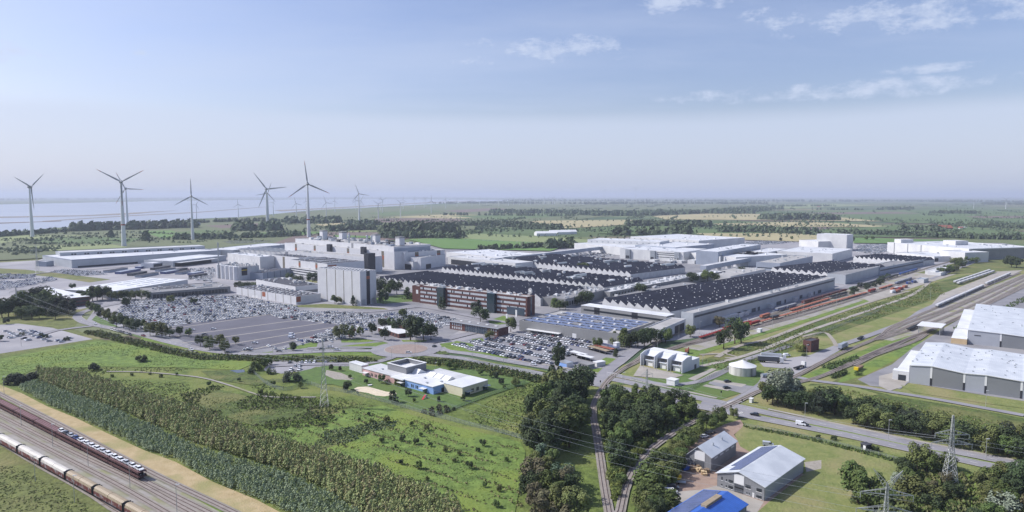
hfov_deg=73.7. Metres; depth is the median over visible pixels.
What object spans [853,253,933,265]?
sawtooth hall
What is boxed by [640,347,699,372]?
substation
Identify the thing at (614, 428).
tree
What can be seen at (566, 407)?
tree
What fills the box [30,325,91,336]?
road
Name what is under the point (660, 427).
rough grass
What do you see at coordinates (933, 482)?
tree
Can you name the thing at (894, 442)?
verge
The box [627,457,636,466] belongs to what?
bush
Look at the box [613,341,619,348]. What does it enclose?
tall container
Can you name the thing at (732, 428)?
yard
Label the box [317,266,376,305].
bay building
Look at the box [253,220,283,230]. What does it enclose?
woodland
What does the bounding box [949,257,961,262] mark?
tree
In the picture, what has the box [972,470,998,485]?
bush
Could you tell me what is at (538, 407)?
tree
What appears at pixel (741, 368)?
storage tank
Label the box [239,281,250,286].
bush
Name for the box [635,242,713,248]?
assembly hall
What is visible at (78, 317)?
road
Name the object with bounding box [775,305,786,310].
rail wagon
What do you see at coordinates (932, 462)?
tree
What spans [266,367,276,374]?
bush
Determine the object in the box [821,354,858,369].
roadside weeds
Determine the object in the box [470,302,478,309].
tree
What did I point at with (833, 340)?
road
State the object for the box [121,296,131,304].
tree
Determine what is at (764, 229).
woodland
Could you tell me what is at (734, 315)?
loading container
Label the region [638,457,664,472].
bush
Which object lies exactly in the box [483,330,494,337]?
bush
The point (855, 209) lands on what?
woodland
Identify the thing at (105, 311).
tree
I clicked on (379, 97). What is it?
sky
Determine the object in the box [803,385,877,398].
verge
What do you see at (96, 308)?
tree
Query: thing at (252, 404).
rough grass
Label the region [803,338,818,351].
signal house
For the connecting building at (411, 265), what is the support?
on the yard at (692, 268)
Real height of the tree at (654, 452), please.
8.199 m
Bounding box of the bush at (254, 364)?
[250,361,261,370]
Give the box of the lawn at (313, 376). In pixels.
[290,362,530,414]
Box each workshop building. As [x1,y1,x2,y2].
[236,284,320,304]
[256,277,317,292]
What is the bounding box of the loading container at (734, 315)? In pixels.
[722,310,749,319]
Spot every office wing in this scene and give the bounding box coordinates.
[543,285,609,307]
[581,303,674,322]
[603,270,724,297]
[604,282,694,298]
[708,267,765,279]
[756,255,812,270]
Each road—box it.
[7,265,140,277]
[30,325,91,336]
[72,316,370,354]
[73,302,120,320]
[237,294,518,324]
[272,356,395,366]
[307,346,375,348]
[353,336,397,344]
[371,342,440,356]
[420,332,475,342]
[424,354,997,468]
[440,347,1017,464]
[590,279,875,385]
[605,346,792,385]
[700,397,752,414]
[722,371,784,405]
[797,376,1023,415]
[802,332,837,345]
[838,294,957,343]
[929,262,975,278]
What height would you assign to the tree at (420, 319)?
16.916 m
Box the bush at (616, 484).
[610,482,622,488]
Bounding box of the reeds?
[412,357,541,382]
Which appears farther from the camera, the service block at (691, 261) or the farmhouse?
the farmhouse
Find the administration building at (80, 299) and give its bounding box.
[44,287,89,305]
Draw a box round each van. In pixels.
[667,483,678,489]
[762,440,773,445]
[795,420,805,425]
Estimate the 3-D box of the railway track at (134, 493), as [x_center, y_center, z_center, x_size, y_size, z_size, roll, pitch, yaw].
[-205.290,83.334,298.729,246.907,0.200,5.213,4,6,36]
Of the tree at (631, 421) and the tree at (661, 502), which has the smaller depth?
the tree at (661, 502)
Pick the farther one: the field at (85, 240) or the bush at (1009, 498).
the field at (85, 240)
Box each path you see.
[0,385,278,511]
[106,371,315,396]
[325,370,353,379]
[508,358,717,397]
[699,281,931,366]
[700,353,737,357]
[714,291,908,356]
[768,409,1016,460]
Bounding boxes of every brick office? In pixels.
[412,284,422,302]
[419,283,534,316]
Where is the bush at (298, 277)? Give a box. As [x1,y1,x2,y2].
[292,275,304,280]
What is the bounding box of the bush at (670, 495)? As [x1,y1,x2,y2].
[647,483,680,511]
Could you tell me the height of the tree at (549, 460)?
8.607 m
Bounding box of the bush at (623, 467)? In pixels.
[618,462,628,469]
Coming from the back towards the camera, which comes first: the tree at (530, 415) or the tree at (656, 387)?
the tree at (656, 387)
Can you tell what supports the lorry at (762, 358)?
on the yard at (810, 360)
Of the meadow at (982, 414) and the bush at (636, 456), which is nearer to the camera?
the bush at (636, 456)
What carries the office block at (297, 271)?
on the yard at (692, 268)
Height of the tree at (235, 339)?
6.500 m
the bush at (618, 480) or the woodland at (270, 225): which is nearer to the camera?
the bush at (618, 480)
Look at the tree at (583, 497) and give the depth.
228.90 m
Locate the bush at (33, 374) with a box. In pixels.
[21,371,37,382]
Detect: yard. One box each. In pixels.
[0,237,1018,371]
[0,411,218,511]
[239,246,768,326]
[633,366,681,378]
[670,486,762,511]
[676,420,802,510]
[683,269,927,349]
[688,368,715,379]
[704,384,730,390]
[708,381,752,392]
[712,380,745,386]
[760,346,840,378]
[804,460,820,471]
[854,274,954,300]
[858,288,1023,400]
[879,373,906,389]
[882,274,1023,340]
[932,270,1021,306]
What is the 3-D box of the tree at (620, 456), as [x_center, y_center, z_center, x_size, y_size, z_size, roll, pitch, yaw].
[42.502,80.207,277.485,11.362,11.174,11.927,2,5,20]
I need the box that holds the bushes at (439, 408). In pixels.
[421,404,455,416]
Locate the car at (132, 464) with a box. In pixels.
[128,462,136,467]
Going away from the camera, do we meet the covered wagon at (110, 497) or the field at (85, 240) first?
the covered wagon at (110, 497)
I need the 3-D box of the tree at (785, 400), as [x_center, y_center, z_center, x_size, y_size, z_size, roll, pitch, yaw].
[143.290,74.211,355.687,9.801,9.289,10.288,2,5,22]
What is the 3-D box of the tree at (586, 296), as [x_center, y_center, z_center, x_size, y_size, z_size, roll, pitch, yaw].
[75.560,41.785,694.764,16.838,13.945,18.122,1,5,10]
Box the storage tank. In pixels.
[729,360,756,376]
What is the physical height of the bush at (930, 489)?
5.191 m
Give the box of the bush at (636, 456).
[630,453,638,462]
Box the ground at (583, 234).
[0,196,1023,373]
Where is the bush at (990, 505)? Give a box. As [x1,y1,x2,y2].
[981,500,1006,511]
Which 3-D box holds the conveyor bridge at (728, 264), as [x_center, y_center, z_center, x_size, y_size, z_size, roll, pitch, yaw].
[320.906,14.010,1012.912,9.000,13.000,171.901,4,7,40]
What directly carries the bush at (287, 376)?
on the lawn at (313, 376)
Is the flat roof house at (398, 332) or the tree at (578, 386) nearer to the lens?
the tree at (578, 386)
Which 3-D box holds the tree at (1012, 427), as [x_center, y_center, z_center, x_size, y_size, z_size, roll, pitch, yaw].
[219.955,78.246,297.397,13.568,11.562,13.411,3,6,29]
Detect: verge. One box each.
[0,268,109,281]
[0,397,222,511]
[19,321,78,330]
[92,316,141,337]
[141,337,272,355]
[281,352,378,355]
[282,342,317,349]
[285,304,386,309]
[326,342,386,348]
[341,338,372,341]
[377,294,411,303]
[402,340,426,341]
[404,356,531,374]
[440,342,507,357]
[447,341,473,347]
[463,357,546,371]
[489,316,509,324]
[602,357,614,364]
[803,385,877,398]
[810,424,1003,464]
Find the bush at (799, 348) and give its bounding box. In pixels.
[794,344,805,351]
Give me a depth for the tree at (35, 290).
661.68 m
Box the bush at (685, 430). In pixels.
[675,425,699,445]
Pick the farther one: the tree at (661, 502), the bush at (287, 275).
the bush at (287, 275)
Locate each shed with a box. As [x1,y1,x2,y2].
[36,261,53,266]
[141,262,162,267]
[250,268,290,279]
[685,431,737,471]
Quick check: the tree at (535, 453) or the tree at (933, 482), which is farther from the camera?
the tree at (535, 453)
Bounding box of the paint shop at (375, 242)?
[295,230,429,251]
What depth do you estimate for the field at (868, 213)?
4099.36 m
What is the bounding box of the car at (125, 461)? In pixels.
[122,459,130,464]
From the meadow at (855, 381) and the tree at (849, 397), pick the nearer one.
the tree at (849, 397)
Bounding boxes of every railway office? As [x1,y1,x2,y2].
[925,265,952,273]
[927,271,945,275]
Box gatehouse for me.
[448,319,508,336]
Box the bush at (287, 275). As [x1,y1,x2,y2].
[285,273,293,277]
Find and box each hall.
[64,278,187,297]
[140,282,230,298]
[227,252,274,268]
[239,247,289,254]
[349,360,368,372]
[378,271,583,305]
[442,262,642,287]
[446,249,532,257]
[448,255,532,267]
[504,254,684,278]
[519,310,654,343]
[574,242,634,254]
[587,238,668,244]
[602,271,826,317]
[620,246,702,260]
[631,234,744,247]
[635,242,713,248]
[668,489,748,511]
[681,277,834,327]
[690,251,786,266]
[696,244,760,264]
[716,445,804,500]
[735,248,783,254]
[771,260,884,275]
[777,246,851,261]
[799,239,830,247]
[827,265,879,283]
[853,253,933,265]
[875,259,924,274]
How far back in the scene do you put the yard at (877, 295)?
816.95 m
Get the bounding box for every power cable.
[35,298,330,352]
[314,365,842,511]
[316,355,855,496]
[335,353,911,501]
[340,363,873,511]
[641,378,930,437]
[669,382,968,439]
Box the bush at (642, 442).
[638,439,647,446]
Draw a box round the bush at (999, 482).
[985,477,1009,490]
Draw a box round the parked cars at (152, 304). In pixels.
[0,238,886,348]
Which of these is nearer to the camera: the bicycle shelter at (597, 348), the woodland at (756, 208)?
the bicycle shelter at (597, 348)
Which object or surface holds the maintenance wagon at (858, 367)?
on the meadow at (872, 366)
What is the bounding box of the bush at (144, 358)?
[135,355,147,361]
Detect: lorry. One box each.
[758,355,783,362]
[761,352,785,359]
[793,361,805,368]
[838,341,847,349]
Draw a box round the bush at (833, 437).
[830,435,837,440]
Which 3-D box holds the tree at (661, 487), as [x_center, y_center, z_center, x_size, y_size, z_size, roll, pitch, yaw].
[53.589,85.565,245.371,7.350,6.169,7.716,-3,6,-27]
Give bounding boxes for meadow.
[0,258,42,261]
[0,309,96,355]
[0,339,1022,511]
[0,341,250,382]
[0,445,110,511]
[184,390,340,425]
[202,370,272,385]
[270,406,525,511]
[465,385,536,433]
[593,270,1023,471]
[616,361,763,399]
[681,300,868,356]
[700,273,975,364]
[735,423,899,511]
[790,335,837,345]
[797,336,908,379]
[803,384,1023,430]
[832,356,901,384]
[838,341,922,382]
[901,385,1023,407]
[919,258,1023,274]
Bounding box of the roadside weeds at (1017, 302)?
[953,297,1023,328]
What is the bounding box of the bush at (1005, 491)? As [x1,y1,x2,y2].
[1000,487,1020,501]
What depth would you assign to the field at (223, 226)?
2383.06 m
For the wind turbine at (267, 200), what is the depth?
2839.99 m
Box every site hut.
[559,360,572,367]
[578,361,594,368]
[593,360,605,366]
[666,377,678,385]
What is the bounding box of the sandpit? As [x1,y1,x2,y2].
[354,387,392,395]
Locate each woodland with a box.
[0,197,469,199]
[0,226,67,236]
[8,247,48,251]
[11,247,61,254]
[68,218,199,231]
[105,229,114,236]
[139,230,151,240]
[172,229,301,239]
[197,217,282,222]
[230,220,254,230]
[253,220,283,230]
[282,214,342,223]
[326,223,377,230]
[346,219,382,225]
[377,220,460,233]
[380,229,467,238]
[433,201,545,203]
[443,212,573,215]
[457,219,563,229]
[476,241,577,249]
[488,208,578,213]
[503,199,1017,201]
[543,236,575,248]
[551,201,767,204]
[565,208,755,215]
[612,224,667,234]
[624,219,712,226]
[666,223,693,234]
[710,205,783,212]
[717,224,818,233]
[757,212,840,220]
[766,204,835,206]
[812,207,896,209]
[837,228,1023,239]
[882,206,914,209]
[898,224,945,231]
[919,200,1023,202]
[929,209,980,213]
[955,221,1023,228]
[981,202,1023,204]
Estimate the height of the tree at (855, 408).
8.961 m
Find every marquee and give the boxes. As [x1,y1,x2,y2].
[534,231,557,235]
[549,230,570,234]
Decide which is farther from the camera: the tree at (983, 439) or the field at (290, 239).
the field at (290, 239)
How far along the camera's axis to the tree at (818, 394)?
344.86 m
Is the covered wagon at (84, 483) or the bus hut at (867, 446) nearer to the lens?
the covered wagon at (84, 483)
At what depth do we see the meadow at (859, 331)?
374.81 m
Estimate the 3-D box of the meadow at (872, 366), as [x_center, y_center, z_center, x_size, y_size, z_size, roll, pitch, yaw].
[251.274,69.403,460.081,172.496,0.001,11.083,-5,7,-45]
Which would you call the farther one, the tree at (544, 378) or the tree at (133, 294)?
the tree at (133, 294)
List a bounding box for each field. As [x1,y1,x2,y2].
[0,200,762,259]
[0,235,82,242]
[29,244,125,250]
[34,237,138,243]
[142,230,174,237]
[165,230,238,234]
[207,223,257,227]
[275,232,406,242]
[316,223,344,225]
[335,235,370,237]
[350,225,380,231]
[370,210,441,215]
[375,218,463,222]
[396,214,469,218]
[409,238,560,250]
[444,208,503,211]
[455,213,571,218]
[459,233,587,242]
[529,220,630,227]
[599,225,766,234]
[655,213,873,220]
[697,233,816,240]
[715,221,880,226]
[768,204,873,207]
[813,209,1023,223]
[815,212,916,213]
[819,225,1023,237]
[853,237,942,242]
[965,216,1023,217]
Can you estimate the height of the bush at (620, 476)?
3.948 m
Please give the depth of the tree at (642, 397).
335.10 m
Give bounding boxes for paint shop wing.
[272,254,315,267]
[285,242,407,269]
[288,250,381,271]
[290,257,363,269]
[403,249,444,268]
[411,254,445,269]
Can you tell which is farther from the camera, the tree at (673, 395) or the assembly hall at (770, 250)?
the assembly hall at (770, 250)
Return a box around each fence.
[249,366,486,429]
[631,309,878,389]
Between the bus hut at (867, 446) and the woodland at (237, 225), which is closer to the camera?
the bus hut at (867, 446)
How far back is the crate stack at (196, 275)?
923.78 m
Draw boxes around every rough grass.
[1,342,235,379]
[47,367,445,438]
[180,384,339,429]
[300,419,398,450]
[601,404,703,494]
[761,435,887,511]
[819,389,1019,426]
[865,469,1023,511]
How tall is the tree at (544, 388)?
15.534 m
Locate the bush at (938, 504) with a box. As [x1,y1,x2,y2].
[920,492,944,509]
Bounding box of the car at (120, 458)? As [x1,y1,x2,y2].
[116,456,124,461]
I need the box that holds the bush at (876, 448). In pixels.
[871,445,880,450]
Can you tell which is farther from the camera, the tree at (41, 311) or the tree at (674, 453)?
the tree at (41, 311)
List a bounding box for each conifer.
[350,295,356,305]
[402,287,411,298]
[438,296,441,308]
[441,297,446,309]
[550,298,556,307]
[613,348,619,356]
[617,328,631,347]
[648,389,665,408]
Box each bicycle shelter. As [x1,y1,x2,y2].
[570,350,586,357]
[576,354,593,360]
[588,345,609,353]
[594,345,614,352]
[602,343,617,349]
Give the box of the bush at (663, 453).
[647,451,673,477]
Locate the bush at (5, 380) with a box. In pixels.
[2,372,16,384]
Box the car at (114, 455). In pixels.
[111,453,118,458]
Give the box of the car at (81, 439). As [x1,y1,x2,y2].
[77,437,84,442]
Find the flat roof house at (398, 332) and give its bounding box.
[378,325,409,337]
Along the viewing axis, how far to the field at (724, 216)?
3359.72 m
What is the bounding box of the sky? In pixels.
[0,0,1023,195]
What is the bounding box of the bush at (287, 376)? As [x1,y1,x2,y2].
[281,370,302,382]
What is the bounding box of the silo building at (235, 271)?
[216,242,258,279]
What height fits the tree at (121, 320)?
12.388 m
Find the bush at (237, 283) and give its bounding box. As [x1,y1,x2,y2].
[233,281,242,286]
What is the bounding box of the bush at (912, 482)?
[893,474,926,496]
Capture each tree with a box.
[0,296,19,316]
[0,301,11,317]
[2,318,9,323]
[13,305,27,318]
[17,290,38,304]
[20,293,42,307]
[23,305,39,318]
[28,285,52,306]
[33,296,54,314]
[35,307,45,317]
[39,289,62,298]
[47,306,62,318]
[52,295,70,312]
[58,299,77,314]
[81,292,93,299]
[85,301,94,307]
[86,286,100,300]
[88,285,103,299]
[88,303,98,312]
[93,304,103,311]
[96,285,109,299]
[96,309,103,316]
[101,308,111,319]
[105,311,116,319]
[106,291,114,299]
[108,313,122,326]
[113,291,122,299]
[116,315,129,328]
[120,290,128,296]
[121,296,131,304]
[122,317,133,330]
[129,318,140,330]
[130,291,139,299]
[137,290,145,298]
[140,319,145,325]
[142,290,151,297]
[143,322,153,332]
[148,321,161,335]
[154,322,167,337]
[165,295,174,301]
[165,326,174,336]
[175,326,183,333]
[184,328,192,334]
[194,334,204,345]
[203,335,215,348]
[214,334,223,343]
[219,338,229,351]
[232,336,239,342]
[289,342,296,350]
[306,272,317,281]
[330,295,338,300]
[332,323,345,336]
[343,323,355,338]
[356,326,363,335]
[367,323,376,332]
[376,278,386,291]
[376,291,388,301]
[377,318,386,326]
[378,326,390,336]
[380,283,392,293]
[386,317,393,325]
[391,280,402,293]
[391,318,401,328]
[398,308,406,314]
[400,314,420,339]
[406,315,423,336]
[414,320,434,339]
[423,324,438,336]
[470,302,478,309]
[470,306,490,321]
[505,317,516,331]
[518,417,549,449]
[518,456,546,479]
[518,470,542,494]
[522,412,535,425]
[523,390,546,414]
[525,482,544,505]
[527,425,549,447]
[528,450,541,469]
[529,497,549,511]
[531,381,554,398]
[533,397,556,418]
[535,442,547,457]
[536,490,551,511]
[538,407,560,421]
[538,469,563,494]
[540,427,561,454]
[541,369,557,384]
[542,455,553,471]
[544,412,568,443]
[545,396,571,406]
[545,448,560,465]
[547,359,562,374]
[547,369,567,390]
[547,380,558,393]
[547,400,573,413]
[548,483,571,510]
[549,481,564,499]
[549,497,572,511]
[550,462,575,475]
[551,342,565,360]
[552,381,571,401]
[553,387,568,405]
[554,375,576,393]
[554,405,575,420]
[555,300,563,307]
[558,408,581,447]
[558,464,578,481]
[561,484,592,511]
[562,370,577,379]
[563,388,581,398]
[564,397,578,407]
[564,472,583,499]
[568,403,591,427]
[569,373,583,384]
[569,394,585,417]
[572,364,596,386]
[572,379,587,400]
[574,295,580,303]
[578,290,593,303]
[582,376,588,395]
[592,337,602,346]
[596,395,621,413]
[597,387,621,407]
[600,410,619,435]
[604,383,627,399]
[604,435,622,449]
[604,438,630,465]
[605,430,621,442]
[610,421,625,430]
[615,421,631,442]
[615,426,633,445]
[617,392,640,409]
[620,398,632,410]
[620,409,639,421]
[624,332,637,347]
[624,403,633,417]
[626,396,645,413]
[626,418,634,431]
[630,331,645,346]
[631,383,646,396]
[631,400,645,414]
[631,423,641,439]
[631,489,652,506]
[634,283,647,290]
[634,414,641,425]
[634,482,652,498]
[636,402,664,422]
[636,500,655,511]
[637,327,653,345]
[639,413,655,436]
[640,466,661,486]
[641,394,652,410]
[643,328,658,342]
[643,490,667,507]
[645,497,665,511]
[647,386,662,395]
[650,447,674,461]
[652,329,664,339]
[652,484,667,497]
[653,401,666,409]
[658,460,680,481]
[659,327,673,342]
[659,394,672,406]
[662,408,673,424]
[664,388,684,403]
[664,404,678,419]
[665,460,682,475]
[666,439,685,449]
[670,449,686,461]
[672,401,681,411]
[672,454,687,468]
[674,447,688,455]
[675,434,691,447]
[676,394,699,414]
[678,432,694,446]
[682,391,689,403]
[685,324,695,336]
[686,272,698,281]
[688,426,699,436]
[694,424,704,435]
[695,411,716,430]
[700,269,713,281]
[709,273,720,279]
[709,413,718,422]
[711,405,728,420]
[714,315,725,326]
[715,329,732,348]
[724,317,746,343]
[729,408,738,416]
[732,317,750,342]
[757,381,774,401]
[761,385,784,404]
[765,367,792,402]
[773,367,801,392]
[780,389,793,406]
[783,391,803,409]
[795,389,815,410]
[809,394,830,415]
[812,389,834,411]
[814,386,842,396]
[822,391,849,414]
[837,393,852,402]
[837,401,853,412]
[837,459,877,502]
[842,407,862,423]
[849,404,866,422]
[850,466,889,505]
[851,396,875,406]
[855,404,877,425]
[869,408,895,429]
[874,402,895,425]
[881,399,905,411]
[884,410,907,431]
[884,486,900,500]
[890,471,907,484]
[893,457,917,472]
[893,496,916,511]
[896,408,923,431]
[899,466,919,480]
[903,412,929,436]
[904,441,931,468]
[916,450,939,472]
[919,409,950,434]
[920,415,946,438]
[927,480,938,487]
[938,422,967,442]
[938,471,953,482]
[943,480,965,497]
[945,268,954,271]
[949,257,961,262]
[949,419,981,445]
[958,261,967,267]
[965,507,982,511]
[969,257,979,261]
[970,422,999,447]
[972,430,997,452]
[990,461,1009,474]
[991,432,1009,452]
[994,435,1020,457]
[999,420,1023,433]
[999,426,1023,440]
[1000,473,1023,493]
[1002,255,1017,266]
[1005,459,1023,485]
[1008,258,1023,267]
[1009,435,1023,455]
[1014,423,1023,434]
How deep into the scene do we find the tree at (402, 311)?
619.64 m
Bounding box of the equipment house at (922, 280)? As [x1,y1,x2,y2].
[916,277,928,282]
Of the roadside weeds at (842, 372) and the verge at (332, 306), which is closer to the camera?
the roadside weeds at (842, 372)
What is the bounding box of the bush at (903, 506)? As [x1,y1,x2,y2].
[875,495,910,511]
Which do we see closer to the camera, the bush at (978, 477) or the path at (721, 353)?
the bush at (978, 477)
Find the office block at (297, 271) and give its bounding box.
[289,266,316,276]
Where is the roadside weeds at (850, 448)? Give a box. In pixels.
[743,425,929,469]
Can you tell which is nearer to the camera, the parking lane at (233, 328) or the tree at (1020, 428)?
the tree at (1020, 428)
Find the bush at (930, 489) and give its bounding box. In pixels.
[922,484,946,498]
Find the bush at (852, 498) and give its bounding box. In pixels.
[849,494,871,504]
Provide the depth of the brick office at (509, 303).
652.96 m
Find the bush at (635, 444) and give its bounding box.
[633,442,643,447]
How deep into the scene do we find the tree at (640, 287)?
758.04 m
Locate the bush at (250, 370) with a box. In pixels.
[246,368,255,373]
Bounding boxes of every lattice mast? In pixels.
[31,245,39,271]
[309,339,336,406]
[641,369,652,391]
[856,468,913,511]
[931,415,972,483]
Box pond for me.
[230,369,244,372]
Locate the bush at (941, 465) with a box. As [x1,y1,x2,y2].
[935,451,959,470]
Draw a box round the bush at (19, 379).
[15,374,32,383]
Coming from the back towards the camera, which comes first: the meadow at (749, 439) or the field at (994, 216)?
the field at (994, 216)
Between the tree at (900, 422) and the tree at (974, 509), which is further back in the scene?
the tree at (900, 422)
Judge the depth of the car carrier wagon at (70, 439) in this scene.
300.22 m
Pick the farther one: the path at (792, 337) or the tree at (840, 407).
the path at (792, 337)
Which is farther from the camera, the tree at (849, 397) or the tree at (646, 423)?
the tree at (849, 397)
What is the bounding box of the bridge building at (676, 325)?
[645,317,685,340]
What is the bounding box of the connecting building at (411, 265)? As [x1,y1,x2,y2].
[405,260,416,269]
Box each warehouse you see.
[42,248,220,267]
[55,245,204,255]
[144,254,225,266]
[209,243,284,256]
[892,342,1023,398]
[951,304,1023,349]
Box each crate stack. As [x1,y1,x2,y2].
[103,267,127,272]
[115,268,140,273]
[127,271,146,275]
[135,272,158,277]
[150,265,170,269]
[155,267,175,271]
[160,270,178,273]
[173,267,187,270]
[175,270,190,274]
[187,271,203,274]
[188,273,206,277]
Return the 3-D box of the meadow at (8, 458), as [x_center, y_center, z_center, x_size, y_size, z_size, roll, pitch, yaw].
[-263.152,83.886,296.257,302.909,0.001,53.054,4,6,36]
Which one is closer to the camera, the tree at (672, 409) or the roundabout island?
the tree at (672, 409)
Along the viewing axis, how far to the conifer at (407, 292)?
727.72 m
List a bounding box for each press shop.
[887,239,1023,259]
[895,252,949,261]
[941,250,988,261]
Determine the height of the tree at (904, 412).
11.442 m
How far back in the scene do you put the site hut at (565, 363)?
439.69 m
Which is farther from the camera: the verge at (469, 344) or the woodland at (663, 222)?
the woodland at (663, 222)
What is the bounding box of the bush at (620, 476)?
[615,472,628,481]
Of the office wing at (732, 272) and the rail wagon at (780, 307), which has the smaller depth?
the rail wagon at (780, 307)
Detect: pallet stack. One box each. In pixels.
[695,467,702,471]
[701,470,706,475]
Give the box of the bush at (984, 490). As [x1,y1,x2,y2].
[975,483,1004,505]
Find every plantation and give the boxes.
[19,378,359,511]
[35,365,464,511]
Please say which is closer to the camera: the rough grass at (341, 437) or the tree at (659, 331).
the rough grass at (341, 437)
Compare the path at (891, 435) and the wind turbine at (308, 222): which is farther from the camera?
the wind turbine at (308, 222)
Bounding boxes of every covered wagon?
[0,433,23,453]
[17,444,46,465]
[40,457,72,479]
[65,470,99,494]
[93,485,130,511]
[124,501,149,511]
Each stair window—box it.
[366,271,369,304]
[530,297,531,315]
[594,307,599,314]
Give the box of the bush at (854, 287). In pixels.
[849,286,859,290]
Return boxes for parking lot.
[0,323,90,353]
[115,294,459,352]
[169,315,339,351]
[264,360,348,373]
[460,332,629,367]
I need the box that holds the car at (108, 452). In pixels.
[104,450,112,455]
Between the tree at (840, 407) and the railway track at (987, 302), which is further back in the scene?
the railway track at (987, 302)
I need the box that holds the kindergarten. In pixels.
[361,358,490,395]
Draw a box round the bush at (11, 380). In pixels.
[8,372,23,384]
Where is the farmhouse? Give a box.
[938,225,952,228]
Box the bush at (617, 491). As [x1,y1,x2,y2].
[611,488,622,495]
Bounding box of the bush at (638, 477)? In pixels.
[631,459,677,484]
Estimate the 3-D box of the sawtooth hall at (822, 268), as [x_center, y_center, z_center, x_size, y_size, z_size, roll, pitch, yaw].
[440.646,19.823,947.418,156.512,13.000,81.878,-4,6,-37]
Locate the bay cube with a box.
[817,233,852,249]
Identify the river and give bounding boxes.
[0,199,507,231]
[491,197,673,197]
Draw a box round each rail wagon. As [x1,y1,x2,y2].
[698,332,714,337]
[749,320,760,324]
[759,313,770,317]
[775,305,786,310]
[801,298,812,302]
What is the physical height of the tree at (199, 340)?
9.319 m
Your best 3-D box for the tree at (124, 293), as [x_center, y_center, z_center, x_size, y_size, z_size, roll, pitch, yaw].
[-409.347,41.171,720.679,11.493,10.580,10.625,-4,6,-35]
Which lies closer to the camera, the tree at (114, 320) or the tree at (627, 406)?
the tree at (627, 406)
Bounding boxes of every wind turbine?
[16,176,41,236]
[98,170,141,245]
[116,173,143,222]
[177,178,205,239]
[253,172,284,220]
[259,184,273,217]
[289,161,327,236]
[355,185,368,219]
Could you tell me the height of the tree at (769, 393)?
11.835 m
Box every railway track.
[0,391,240,511]
[0,408,215,511]
[0,412,199,511]
[0,421,173,511]
[0,444,121,511]
[590,331,683,511]
[614,286,1023,511]
[625,261,948,367]
[668,278,914,349]
[682,282,905,345]
[750,268,920,320]
[792,273,1019,378]
[823,333,927,374]
[852,338,909,365]
[856,283,1023,359]
[872,274,1023,338]
[873,276,1023,339]
[879,279,1023,339]
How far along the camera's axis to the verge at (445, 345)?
488.66 m
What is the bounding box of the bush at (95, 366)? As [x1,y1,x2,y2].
[88,362,100,370]
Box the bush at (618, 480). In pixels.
[614,478,623,485]
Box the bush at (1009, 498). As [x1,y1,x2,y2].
[985,491,1022,511]
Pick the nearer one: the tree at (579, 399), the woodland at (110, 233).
the tree at (579, 399)
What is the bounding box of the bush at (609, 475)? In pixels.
[605,469,617,480]
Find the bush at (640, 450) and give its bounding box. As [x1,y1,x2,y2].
[633,445,645,454]
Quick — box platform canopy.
[917,321,945,335]
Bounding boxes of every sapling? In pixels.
[343,380,351,388]
[378,374,385,381]
[389,390,395,401]
[392,394,398,402]
[405,388,411,395]
[415,460,422,468]
[445,360,452,367]
[465,461,472,468]
[479,439,485,445]
[493,499,499,506]
[498,378,503,383]
[511,376,519,385]
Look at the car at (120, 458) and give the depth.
273.48 m
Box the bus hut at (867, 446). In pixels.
[860,442,871,450]
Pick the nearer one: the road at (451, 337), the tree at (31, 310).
the road at (451, 337)
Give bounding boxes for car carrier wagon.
[0,399,19,413]
[13,408,40,424]
[34,418,59,435]
[56,431,82,449]
[81,444,110,463]
[108,457,146,478]
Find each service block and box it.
[676,260,686,262]
[687,259,695,263]
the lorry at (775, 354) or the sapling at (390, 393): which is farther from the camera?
the lorry at (775, 354)
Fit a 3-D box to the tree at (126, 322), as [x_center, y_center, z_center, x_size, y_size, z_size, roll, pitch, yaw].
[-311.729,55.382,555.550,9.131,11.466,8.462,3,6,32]
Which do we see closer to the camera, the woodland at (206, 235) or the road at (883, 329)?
the road at (883, 329)
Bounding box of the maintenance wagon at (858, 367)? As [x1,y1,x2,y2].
[854,365,863,369]
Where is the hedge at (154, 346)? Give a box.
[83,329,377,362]
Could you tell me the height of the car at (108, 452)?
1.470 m
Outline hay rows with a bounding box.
[281,411,521,511]
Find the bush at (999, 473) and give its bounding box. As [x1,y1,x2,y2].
[978,465,1005,479]
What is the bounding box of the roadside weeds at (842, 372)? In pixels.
[830,368,847,377]
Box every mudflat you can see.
[0,210,174,217]
[0,221,54,223]
[49,206,269,220]
[275,201,462,210]
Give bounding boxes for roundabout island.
[385,344,426,353]
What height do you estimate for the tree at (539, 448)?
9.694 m
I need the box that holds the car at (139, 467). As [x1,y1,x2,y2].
[134,465,143,470]
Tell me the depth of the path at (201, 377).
407.88 m
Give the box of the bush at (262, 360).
[256,356,266,368]
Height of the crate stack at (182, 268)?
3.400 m
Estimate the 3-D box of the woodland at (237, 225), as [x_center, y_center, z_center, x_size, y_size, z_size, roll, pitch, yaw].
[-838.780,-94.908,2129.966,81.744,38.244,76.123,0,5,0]
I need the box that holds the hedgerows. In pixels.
[0,202,1023,252]
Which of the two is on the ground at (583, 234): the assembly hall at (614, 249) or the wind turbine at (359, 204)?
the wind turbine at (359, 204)
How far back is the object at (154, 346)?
465.28 m
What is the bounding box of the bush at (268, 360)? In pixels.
[263,354,272,365]
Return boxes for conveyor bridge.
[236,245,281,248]
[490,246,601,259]
[700,258,750,269]
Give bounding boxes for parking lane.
[172,314,269,328]
[172,320,295,336]
[183,323,320,342]
[208,326,338,347]
[241,336,310,351]
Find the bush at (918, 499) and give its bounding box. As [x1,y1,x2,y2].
[906,493,926,504]
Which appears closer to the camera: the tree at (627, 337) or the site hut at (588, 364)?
the site hut at (588, 364)

